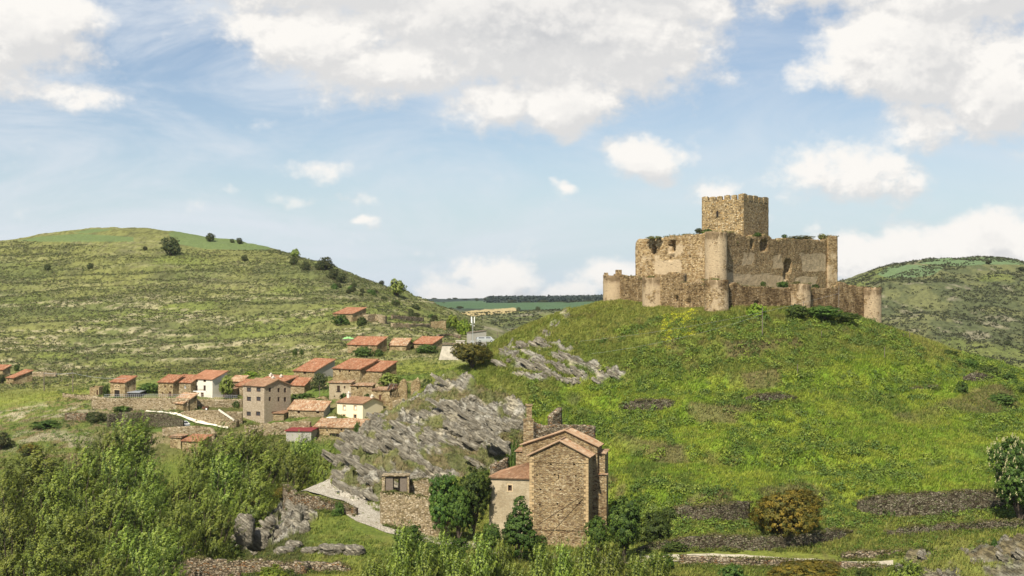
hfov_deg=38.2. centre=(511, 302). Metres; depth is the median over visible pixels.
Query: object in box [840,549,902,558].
track wall
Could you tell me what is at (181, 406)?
front barn
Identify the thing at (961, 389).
slope shrub
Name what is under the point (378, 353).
shrub
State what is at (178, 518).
willow tree
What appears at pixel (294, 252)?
hill tree
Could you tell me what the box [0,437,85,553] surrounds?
willow tree
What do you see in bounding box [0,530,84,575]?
willow tree
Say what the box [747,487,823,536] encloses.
golden bush
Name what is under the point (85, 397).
field wall
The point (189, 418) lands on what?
ramp road
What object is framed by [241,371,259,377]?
thicket
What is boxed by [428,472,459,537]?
broadleaf tree
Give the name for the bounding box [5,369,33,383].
barn
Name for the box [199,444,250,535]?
willow tree
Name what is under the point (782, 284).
wall shrub
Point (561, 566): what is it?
poplar tree
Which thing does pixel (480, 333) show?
pump house
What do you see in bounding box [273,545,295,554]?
boulder
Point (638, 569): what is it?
poplar tree
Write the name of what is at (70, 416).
terrace wall
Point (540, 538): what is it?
bushy tree
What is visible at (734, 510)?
terrace wall
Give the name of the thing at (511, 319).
valley scrub
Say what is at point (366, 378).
ruined gable
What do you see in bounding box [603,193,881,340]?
castle
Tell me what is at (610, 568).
poplar tree
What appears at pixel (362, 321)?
shrub
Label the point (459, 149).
sky
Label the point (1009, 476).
horse chestnut
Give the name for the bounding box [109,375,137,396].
garage house
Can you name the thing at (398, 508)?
enclosure wall
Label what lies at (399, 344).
hill barn
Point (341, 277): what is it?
hill tree
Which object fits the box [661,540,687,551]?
shrub
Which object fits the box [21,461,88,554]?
willow tree
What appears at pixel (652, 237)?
wall shrub
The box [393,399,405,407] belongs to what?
ruined wall
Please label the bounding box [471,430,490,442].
boulder
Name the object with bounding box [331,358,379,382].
barn
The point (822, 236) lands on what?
wall shrub
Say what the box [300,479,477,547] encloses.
cobbled path
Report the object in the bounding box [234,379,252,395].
side house
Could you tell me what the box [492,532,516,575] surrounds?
poplar tree
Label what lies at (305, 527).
boulder
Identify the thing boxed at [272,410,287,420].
garden shed
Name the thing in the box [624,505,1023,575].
grass
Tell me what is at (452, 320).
thicket
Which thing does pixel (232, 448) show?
willow tree
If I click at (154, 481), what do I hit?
willow tree
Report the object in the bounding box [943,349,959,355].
slope shrub
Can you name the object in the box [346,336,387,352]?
hill barn
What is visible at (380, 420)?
rock slab
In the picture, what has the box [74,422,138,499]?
willow tree
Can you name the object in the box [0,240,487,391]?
hill scrub
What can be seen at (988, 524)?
terrace wall
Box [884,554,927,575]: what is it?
young poplar
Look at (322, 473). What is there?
willow tree
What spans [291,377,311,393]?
house
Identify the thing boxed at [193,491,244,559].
willow tree
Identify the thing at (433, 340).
hill barn
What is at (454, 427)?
rock slab
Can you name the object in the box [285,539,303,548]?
boulder
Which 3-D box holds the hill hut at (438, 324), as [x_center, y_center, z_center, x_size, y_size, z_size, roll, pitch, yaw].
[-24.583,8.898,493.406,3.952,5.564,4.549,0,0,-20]
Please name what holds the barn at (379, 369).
on the terrain at (128, 241)
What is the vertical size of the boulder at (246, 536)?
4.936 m
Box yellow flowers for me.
[550,314,988,523]
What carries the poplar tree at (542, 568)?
on the terrain at (128, 241)
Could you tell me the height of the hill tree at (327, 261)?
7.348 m
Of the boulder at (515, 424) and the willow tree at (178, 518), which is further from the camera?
the boulder at (515, 424)
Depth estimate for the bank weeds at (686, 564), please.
192.94 m
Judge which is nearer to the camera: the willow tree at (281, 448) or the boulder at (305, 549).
the boulder at (305, 549)
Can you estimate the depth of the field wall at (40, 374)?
408.60 m
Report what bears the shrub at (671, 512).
on the terrain at (128, 241)
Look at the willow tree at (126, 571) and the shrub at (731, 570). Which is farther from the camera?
the shrub at (731, 570)
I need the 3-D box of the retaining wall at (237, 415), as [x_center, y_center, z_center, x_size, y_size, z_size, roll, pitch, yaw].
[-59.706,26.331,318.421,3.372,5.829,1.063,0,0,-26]
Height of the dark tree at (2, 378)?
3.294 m
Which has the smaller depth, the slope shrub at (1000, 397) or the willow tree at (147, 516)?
the willow tree at (147, 516)
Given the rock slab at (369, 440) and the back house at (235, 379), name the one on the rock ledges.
the rock slab at (369, 440)
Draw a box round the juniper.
[991,538,997,546]
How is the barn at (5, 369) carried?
on the terrain at (128, 241)
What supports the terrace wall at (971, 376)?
on the terrain at (128, 241)
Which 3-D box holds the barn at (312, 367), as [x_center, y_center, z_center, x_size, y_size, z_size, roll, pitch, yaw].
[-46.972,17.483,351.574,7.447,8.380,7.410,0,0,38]
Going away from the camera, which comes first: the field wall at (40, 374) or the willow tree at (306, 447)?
the willow tree at (306, 447)
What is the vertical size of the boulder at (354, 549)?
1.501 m
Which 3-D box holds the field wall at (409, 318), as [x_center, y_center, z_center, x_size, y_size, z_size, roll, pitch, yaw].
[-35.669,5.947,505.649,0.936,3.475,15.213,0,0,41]
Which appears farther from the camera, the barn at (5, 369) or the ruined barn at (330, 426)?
the barn at (5, 369)
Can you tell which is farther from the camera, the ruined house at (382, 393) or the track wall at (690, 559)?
the ruined house at (382, 393)
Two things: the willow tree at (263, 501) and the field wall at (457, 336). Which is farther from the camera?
the field wall at (457, 336)
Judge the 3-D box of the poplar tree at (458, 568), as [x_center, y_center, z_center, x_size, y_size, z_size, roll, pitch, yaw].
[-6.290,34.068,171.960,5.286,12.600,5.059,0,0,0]
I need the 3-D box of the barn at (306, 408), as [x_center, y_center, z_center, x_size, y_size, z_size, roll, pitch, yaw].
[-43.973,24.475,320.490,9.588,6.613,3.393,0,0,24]
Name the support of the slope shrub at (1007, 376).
on the terrain at (128, 241)
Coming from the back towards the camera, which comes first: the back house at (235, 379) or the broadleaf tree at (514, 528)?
the back house at (235, 379)
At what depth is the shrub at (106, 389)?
342.52 m
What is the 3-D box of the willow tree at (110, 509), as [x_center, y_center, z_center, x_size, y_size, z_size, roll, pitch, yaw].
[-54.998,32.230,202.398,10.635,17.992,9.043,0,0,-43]
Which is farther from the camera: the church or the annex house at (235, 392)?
the annex house at (235, 392)
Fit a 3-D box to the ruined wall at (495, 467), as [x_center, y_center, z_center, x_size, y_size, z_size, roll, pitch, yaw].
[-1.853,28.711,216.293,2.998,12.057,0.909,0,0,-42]
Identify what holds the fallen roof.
on the terrain at (128, 241)
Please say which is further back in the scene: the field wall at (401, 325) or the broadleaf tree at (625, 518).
the field wall at (401, 325)
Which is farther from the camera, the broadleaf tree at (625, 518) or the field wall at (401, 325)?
the field wall at (401, 325)
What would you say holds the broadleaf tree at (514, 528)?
on the terrain at (128, 241)
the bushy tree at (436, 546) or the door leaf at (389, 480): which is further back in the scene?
the door leaf at (389, 480)
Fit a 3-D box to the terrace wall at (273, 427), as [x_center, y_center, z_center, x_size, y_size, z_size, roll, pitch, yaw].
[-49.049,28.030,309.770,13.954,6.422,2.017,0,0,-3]
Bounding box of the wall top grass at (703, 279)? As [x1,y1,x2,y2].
[624,230,881,290]
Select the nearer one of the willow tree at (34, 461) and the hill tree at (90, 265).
the willow tree at (34, 461)
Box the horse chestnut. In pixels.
[986,432,1023,519]
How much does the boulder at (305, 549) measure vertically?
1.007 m
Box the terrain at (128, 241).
[0,227,1023,575]
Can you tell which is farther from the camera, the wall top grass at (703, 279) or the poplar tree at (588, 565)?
the wall top grass at (703, 279)
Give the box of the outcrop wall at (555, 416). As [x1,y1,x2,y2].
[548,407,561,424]
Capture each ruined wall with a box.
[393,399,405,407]
[490,457,508,474]
[533,421,595,438]
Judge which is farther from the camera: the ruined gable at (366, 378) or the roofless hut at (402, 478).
the ruined gable at (366, 378)
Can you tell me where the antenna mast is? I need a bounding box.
[470,317,474,342]
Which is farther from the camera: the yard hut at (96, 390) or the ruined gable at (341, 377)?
the yard hut at (96, 390)
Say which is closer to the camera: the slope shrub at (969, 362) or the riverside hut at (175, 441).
the slope shrub at (969, 362)
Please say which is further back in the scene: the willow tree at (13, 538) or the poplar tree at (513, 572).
the willow tree at (13, 538)
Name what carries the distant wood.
on the terrain at (128, 241)
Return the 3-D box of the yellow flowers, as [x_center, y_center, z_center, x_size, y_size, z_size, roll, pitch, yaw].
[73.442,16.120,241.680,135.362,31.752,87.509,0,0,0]
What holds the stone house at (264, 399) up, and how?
on the terrain at (128, 241)
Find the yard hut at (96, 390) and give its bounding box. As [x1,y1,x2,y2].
[90,386,103,395]
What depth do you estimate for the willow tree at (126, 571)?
165.07 m
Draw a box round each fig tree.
[218,375,233,397]
[376,373,401,386]
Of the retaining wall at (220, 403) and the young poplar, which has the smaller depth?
the young poplar
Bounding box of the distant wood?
[484,294,602,302]
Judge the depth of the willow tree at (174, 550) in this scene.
177.12 m
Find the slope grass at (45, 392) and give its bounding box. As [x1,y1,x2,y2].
[0,345,456,527]
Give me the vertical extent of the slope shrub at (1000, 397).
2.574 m
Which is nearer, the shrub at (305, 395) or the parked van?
the shrub at (305, 395)
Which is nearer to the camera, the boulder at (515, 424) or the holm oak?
the boulder at (515, 424)
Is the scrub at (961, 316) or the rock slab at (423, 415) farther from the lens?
the scrub at (961, 316)
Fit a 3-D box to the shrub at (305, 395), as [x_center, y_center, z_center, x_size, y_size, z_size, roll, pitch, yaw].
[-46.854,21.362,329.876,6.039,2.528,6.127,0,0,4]
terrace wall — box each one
[65,412,87,420]
[107,412,183,427]
[162,426,214,440]
[244,421,310,436]
[619,399,674,411]
[636,528,853,551]
[674,500,749,520]
[745,393,796,402]
[857,489,1012,516]
[886,519,1023,535]
[963,372,994,381]
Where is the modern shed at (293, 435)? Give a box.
[284,426,317,441]
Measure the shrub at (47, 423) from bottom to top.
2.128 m
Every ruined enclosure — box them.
[171,557,350,575]
[233,560,240,575]
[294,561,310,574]
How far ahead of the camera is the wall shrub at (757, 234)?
296.74 m
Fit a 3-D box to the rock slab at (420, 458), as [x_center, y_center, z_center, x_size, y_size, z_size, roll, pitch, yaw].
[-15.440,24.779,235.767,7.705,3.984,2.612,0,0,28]
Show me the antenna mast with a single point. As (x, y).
(472, 328)
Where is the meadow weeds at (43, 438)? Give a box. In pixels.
[0,394,184,504]
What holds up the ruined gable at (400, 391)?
on the terrain at (128, 241)
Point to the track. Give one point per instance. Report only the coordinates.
(888, 562)
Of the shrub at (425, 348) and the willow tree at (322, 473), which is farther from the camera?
the shrub at (425, 348)
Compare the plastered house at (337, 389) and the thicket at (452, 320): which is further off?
the thicket at (452, 320)
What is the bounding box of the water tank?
[439,340,464,359]
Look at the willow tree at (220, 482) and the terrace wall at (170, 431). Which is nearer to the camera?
the willow tree at (220, 482)
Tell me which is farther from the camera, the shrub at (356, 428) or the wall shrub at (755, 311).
the shrub at (356, 428)
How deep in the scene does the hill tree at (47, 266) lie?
686.51 m
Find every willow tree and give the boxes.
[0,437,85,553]
[0,459,31,560]
[0,495,46,575]
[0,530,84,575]
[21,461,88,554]
[26,502,111,575]
[52,430,111,566]
[65,472,145,569]
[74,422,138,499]
[79,534,138,575]
[90,435,145,550]
[92,510,146,575]
[109,407,163,485]
[119,482,167,570]
[128,453,177,530]
[130,536,173,575]
[143,516,192,575]
[150,490,204,566]
[159,460,209,547]
[175,431,223,508]
[181,476,232,554]
[192,420,263,490]
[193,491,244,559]
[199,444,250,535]
[226,464,280,530]
[237,438,290,506]
[238,420,272,493]
[255,428,293,496]
[271,445,315,503]
[284,429,319,488]
[308,438,338,484]
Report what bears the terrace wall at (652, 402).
on the terrain at (128, 241)
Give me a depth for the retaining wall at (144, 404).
327.59 m
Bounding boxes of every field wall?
[32,371,56,376]
[63,393,91,400]
[291,396,327,402]
[363,314,386,323]
[391,315,423,321]
[391,323,430,327]
[437,334,460,338]
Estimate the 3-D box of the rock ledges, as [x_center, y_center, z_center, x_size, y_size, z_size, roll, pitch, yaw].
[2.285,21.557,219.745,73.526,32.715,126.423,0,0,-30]
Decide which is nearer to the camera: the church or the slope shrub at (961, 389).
the church
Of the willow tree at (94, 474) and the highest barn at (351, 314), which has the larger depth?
the highest barn at (351, 314)
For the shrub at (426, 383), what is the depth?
320.18 m
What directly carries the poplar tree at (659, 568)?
on the terrain at (128, 241)
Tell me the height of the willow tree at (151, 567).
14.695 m
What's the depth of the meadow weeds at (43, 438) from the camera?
320.86 m
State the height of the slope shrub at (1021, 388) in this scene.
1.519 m
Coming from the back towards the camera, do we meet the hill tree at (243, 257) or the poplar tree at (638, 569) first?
the hill tree at (243, 257)
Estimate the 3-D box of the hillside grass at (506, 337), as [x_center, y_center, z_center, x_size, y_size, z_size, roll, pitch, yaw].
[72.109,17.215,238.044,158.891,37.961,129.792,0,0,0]
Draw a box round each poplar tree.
[362,550,391,575]
[379,556,414,575]
[386,519,419,575]
[409,535,443,575]
[434,524,455,575]
[443,543,473,575]
[464,523,503,575]
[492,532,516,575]
[500,555,530,575]
[524,537,559,575]
[547,536,576,575]
[571,526,602,575]
[594,532,630,575]
[623,544,651,575]
[648,544,672,575]
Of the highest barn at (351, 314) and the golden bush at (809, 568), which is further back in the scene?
the highest barn at (351, 314)
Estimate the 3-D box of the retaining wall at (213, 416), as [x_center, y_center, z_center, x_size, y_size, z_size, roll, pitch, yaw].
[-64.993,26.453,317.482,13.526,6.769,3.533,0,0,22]
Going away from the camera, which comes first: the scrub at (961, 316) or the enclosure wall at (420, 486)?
the enclosure wall at (420, 486)
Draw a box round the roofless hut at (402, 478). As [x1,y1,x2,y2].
[382,473,410,492]
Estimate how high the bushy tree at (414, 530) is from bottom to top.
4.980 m
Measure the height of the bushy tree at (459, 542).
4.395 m
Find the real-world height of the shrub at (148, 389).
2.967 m
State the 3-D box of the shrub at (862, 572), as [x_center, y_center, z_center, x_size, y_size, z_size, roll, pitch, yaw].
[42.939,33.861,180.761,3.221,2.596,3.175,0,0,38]
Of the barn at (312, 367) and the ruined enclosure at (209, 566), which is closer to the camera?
the ruined enclosure at (209, 566)
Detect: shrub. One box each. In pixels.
[29,420,61,428]
[102,384,109,395]
[113,406,131,410]
[136,382,157,392]
[213,538,244,559]
[291,392,314,398]
[330,501,343,516]
[331,314,349,324]
[351,346,373,356]
[353,421,360,431]
[356,317,368,325]
[374,349,384,356]
[411,304,420,308]
[415,344,438,352]
[421,379,431,386]
[506,440,518,466]
[632,511,669,542]
[647,236,660,238]
[660,507,680,520]
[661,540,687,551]
[694,228,702,233]
[716,563,748,575]
[744,303,768,318]
[752,232,761,236]
[776,281,788,286]
[784,304,808,318]
[786,235,815,238]
[807,305,843,318]
[818,234,827,238]
[838,312,861,321]
[854,569,871,575]
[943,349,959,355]
[954,380,968,394]
[962,359,981,366]
[977,365,1000,374]
[987,393,1018,404]
[996,373,1017,382]
[1014,386,1023,392]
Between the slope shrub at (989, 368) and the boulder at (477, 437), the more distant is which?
the slope shrub at (989, 368)
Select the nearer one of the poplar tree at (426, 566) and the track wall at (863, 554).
the poplar tree at (426, 566)
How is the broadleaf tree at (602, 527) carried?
on the terrain at (128, 241)
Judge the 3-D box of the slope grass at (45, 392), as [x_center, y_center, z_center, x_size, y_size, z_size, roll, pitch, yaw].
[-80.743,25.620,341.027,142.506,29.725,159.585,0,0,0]
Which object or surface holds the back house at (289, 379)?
on the terrain at (128, 241)
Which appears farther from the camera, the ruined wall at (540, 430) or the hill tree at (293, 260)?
the hill tree at (293, 260)
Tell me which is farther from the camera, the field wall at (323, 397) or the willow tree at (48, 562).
the field wall at (323, 397)
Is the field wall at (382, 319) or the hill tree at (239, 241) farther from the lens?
the hill tree at (239, 241)
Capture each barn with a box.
[0,364,11,375]
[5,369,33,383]
[173,392,198,411]
[286,399,331,417]
[293,358,335,380]
[312,418,369,436]
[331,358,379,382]
[332,307,366,321]
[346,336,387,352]
[366,360,397,384]
[388,338,411,350]
[411,336,443,350]
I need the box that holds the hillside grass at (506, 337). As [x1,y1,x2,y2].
[475,298,1023,575]
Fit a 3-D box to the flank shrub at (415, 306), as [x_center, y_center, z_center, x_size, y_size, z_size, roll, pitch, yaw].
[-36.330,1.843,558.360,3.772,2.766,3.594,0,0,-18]
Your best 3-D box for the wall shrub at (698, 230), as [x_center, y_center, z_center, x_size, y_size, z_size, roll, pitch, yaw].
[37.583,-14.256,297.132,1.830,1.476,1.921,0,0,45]
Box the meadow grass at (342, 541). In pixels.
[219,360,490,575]
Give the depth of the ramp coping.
314.67 m
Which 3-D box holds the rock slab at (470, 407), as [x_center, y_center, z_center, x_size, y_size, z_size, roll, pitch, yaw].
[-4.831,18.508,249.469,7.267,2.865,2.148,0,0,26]
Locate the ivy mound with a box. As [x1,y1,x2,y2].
[256,564,289,575]
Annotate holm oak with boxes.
[450,342,493,368]
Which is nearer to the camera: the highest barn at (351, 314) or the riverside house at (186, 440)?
the riverside house at (186, 440)
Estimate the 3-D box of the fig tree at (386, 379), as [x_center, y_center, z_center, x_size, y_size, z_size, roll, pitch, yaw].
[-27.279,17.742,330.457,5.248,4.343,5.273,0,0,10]
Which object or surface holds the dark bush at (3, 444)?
on the terrain at (128, 241)
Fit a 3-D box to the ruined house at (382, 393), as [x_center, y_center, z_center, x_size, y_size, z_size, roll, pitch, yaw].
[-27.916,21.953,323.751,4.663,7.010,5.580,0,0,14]
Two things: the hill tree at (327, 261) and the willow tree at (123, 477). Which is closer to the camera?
the willow tree at (123, 477)
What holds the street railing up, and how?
on the retaining wall at (144, 404)
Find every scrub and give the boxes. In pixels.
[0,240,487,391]
[453,308,564,329]
[838,256,1023,368]
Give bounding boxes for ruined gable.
[332,374,346,380]
[360,374,379,387]
[389,379,407,409]
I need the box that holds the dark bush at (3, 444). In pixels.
[0,432,15,448]
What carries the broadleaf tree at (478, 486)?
on the terrain at (128, 241)
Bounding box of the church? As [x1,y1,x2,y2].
[489,404,609,546]
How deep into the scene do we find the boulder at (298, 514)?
209.20 m
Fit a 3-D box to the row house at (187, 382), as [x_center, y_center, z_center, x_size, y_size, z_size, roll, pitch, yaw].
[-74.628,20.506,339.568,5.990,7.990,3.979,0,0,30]
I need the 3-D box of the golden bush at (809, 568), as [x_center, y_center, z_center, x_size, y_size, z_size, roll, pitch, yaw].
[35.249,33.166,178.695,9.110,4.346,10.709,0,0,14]
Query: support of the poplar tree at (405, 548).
on the terrain at (128, 241)
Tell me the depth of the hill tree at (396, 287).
609.43 m
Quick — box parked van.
[476,337,494,342]
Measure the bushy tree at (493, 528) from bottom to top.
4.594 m
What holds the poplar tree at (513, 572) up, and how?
on the terrain at (128, 241)
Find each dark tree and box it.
[0,374,5,382]
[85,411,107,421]
[310,372,327,388]
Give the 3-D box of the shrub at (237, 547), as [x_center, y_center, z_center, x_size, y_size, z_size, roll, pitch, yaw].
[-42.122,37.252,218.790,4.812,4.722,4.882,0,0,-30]
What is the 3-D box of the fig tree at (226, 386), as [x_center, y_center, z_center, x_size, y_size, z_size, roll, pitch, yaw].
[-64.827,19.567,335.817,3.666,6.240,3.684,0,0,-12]
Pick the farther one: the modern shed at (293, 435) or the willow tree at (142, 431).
the modern shed at (293, 435)
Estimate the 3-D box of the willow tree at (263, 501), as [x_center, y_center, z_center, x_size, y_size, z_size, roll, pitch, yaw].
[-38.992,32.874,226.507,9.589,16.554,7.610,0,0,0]
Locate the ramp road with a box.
[146,410,227,427]
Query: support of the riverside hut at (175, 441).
on the terrain at (128, 241)
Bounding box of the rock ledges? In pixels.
[231,330,1023,575]
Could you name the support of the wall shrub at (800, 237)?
on the castle
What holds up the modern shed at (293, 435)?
on the terrain at (128, 241)
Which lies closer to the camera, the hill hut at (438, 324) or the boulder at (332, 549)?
the boulder at (332, 549)
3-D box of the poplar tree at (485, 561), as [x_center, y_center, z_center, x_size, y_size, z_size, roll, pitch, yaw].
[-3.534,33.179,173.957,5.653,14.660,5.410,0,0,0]
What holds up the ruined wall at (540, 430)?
on the terrain at (128, 241)
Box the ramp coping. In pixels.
[218,409,234,420]
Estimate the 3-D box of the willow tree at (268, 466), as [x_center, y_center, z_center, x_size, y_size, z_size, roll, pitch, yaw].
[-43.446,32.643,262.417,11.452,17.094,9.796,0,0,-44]
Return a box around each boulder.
[233,513,255,547]
[247,529,271,551]
[264,516,275,529]
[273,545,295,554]
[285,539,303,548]
[294,504,302,522]
[299,519,310,533]
[300,546,317,553]
[317,543,345,555]
[343,544,365,555]
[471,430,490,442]
[489,441,510,454]
[507,419,522,430]
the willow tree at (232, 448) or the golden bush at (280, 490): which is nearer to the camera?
the golden bush at (280, 490)
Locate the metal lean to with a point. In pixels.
(140, 392)
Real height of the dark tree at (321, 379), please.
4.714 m
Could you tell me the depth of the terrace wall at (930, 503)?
201.74 m
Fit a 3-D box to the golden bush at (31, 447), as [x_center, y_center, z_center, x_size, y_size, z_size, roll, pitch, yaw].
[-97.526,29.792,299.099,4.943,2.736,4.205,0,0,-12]
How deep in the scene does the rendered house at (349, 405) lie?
316.68 m
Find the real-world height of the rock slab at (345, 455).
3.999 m
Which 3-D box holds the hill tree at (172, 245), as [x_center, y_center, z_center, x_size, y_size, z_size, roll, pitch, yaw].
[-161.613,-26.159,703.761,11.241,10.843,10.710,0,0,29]
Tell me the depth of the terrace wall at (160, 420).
313.71 m
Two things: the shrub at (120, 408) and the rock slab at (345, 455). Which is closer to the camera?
the rock slab at (345, 455)
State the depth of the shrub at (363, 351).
382.25 m
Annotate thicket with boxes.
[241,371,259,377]
[446,314,458,327]
[456,318,471,334]
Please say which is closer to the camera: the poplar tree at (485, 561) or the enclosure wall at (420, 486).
the poplar tree at (485, 561)
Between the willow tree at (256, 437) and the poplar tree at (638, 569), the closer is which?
the poplar tree at (638, 569)
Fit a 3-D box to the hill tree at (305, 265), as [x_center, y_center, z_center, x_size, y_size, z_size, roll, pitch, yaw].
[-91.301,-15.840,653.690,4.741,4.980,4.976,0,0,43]
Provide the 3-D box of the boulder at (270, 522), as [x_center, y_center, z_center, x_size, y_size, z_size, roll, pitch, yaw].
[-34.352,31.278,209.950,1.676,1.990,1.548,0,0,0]
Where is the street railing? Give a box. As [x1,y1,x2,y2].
[104,394,233,398]
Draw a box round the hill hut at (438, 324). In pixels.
[431,321,445,329]
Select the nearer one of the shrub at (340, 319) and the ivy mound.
the ivy mound
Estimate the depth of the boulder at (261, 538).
209.53 m
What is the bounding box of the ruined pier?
[411,377,420,395]
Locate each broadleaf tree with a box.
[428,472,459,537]
[442,485,473,538]
[458,466,492,539]
[500,495,538,561]
[583,515,609,551]
[606,494,642,562]
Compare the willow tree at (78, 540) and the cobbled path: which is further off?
the cobbled path
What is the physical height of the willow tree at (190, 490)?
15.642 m
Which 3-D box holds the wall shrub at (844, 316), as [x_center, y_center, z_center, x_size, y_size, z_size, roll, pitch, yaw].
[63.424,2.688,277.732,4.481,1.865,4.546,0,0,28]
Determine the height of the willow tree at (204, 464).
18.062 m
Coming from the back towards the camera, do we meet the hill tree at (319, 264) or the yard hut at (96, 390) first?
the hill tree at (319, 264)
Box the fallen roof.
[387,384,397,389]
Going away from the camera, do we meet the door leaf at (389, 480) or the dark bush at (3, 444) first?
the door leaf at (389, 480)
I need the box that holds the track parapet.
[282,484,357,515]
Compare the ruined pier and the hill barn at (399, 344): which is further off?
the hill barn at (399, 344)
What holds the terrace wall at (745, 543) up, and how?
on the terrain at (128, 241)
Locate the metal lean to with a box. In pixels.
[127,390,145,396]
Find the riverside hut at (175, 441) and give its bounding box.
[168,434,189,448]
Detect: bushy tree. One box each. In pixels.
[393,523,425,547]
[412,540,440,564]
[449,538,468,562]
[482,522,500,556]
[530,534,547,556]
[647,551,674,571]
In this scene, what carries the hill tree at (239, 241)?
on the terrain at (128, 241)
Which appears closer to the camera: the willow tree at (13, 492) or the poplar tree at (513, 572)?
the poplar tree at (513, 572)
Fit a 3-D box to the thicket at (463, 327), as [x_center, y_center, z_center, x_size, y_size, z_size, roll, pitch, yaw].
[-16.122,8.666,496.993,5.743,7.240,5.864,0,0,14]
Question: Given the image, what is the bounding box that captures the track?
[542,553,892,564]
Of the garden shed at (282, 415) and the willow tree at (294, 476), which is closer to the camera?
the willow tree at (294, 476)
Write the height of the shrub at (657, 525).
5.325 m
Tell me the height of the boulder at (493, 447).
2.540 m
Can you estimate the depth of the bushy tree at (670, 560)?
178.61 m
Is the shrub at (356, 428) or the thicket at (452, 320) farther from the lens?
the thicket at (452, 320)
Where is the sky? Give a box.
[0,0,1023,298]
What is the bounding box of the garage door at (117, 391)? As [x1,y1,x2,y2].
[114,389,119,396]
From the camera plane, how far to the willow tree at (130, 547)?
179.23 m
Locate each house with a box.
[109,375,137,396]
[157,374,184,396]
[178,374,201,393]
[180,434,213,452]
[193,370,228,397]
[223,387,238,397]
[230,375,248,386]
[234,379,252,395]
[241,376,291,422]
[263,373,298,383]
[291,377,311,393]
[328,380,355,399]
[335,391,384,418]
[349,382,376,396]
[370,386,395,405]
[466,330,486,345]
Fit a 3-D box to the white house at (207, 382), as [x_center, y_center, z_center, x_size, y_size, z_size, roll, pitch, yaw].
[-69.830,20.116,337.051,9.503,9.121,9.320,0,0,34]
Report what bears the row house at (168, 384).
on the terrain at (128, 241)
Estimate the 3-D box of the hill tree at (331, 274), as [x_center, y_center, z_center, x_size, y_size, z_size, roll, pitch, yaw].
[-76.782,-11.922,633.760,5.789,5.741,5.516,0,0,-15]
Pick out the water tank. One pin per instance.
(445, 354)
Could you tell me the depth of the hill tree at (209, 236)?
741.93 m
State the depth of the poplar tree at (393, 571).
169.65 m
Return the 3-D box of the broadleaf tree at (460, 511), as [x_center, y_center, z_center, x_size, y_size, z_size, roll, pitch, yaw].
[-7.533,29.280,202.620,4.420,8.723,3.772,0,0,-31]
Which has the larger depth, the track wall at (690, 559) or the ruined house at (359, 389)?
the ruined house at (359, 389)
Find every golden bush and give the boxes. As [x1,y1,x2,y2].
[17,444,41,454]
[273,487,282,500]
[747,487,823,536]
[765,559,842,575]
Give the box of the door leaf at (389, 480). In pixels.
[386,477,406,491]
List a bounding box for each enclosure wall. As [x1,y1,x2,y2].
[380,491,449,537]
[410,479,438,496]
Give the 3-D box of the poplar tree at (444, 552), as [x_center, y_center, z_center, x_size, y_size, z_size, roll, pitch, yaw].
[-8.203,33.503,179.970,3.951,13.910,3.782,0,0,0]
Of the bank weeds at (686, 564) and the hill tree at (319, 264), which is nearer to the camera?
the bank weeds at (686, 564)
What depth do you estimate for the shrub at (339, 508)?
210.72 m
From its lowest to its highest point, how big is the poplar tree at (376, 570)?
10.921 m
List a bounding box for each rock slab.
[341,450,359,464]
[364,437,389,449]
[377,417,388,426]
[398,445,432,471]
[418,411,428,420]
[442,418,469,440]
[466,403,495,416]
[480,427,510,454]
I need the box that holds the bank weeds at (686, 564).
[40,314,1023,575]
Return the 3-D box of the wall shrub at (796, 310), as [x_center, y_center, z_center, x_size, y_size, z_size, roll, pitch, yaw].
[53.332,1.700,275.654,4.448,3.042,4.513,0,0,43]
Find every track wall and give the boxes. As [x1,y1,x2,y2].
[679,555,888,569]
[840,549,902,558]
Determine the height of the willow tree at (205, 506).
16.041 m
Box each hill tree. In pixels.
[44,264,50,269]
[86,263,93,268]
[160,237,181,255]
[205,233,214,240]
[236,238,243,243]
[241,255,247,260]
[289,257,298,264]
[290,248,299,256]
[300,261,310,269]
[314,260,325,269]
[319,257,334,269]
[326,268,338,278]
[335,273,346,282]
[386,278,407,295]
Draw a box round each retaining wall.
[91,396,189,410]
[181,410,238,428]
[197,399,242,407]
[226,411,242,423]
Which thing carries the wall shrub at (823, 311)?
on the terrain at (128, 241)
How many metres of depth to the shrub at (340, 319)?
474.43 m
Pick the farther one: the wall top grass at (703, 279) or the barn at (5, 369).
the barn at (5, 369)

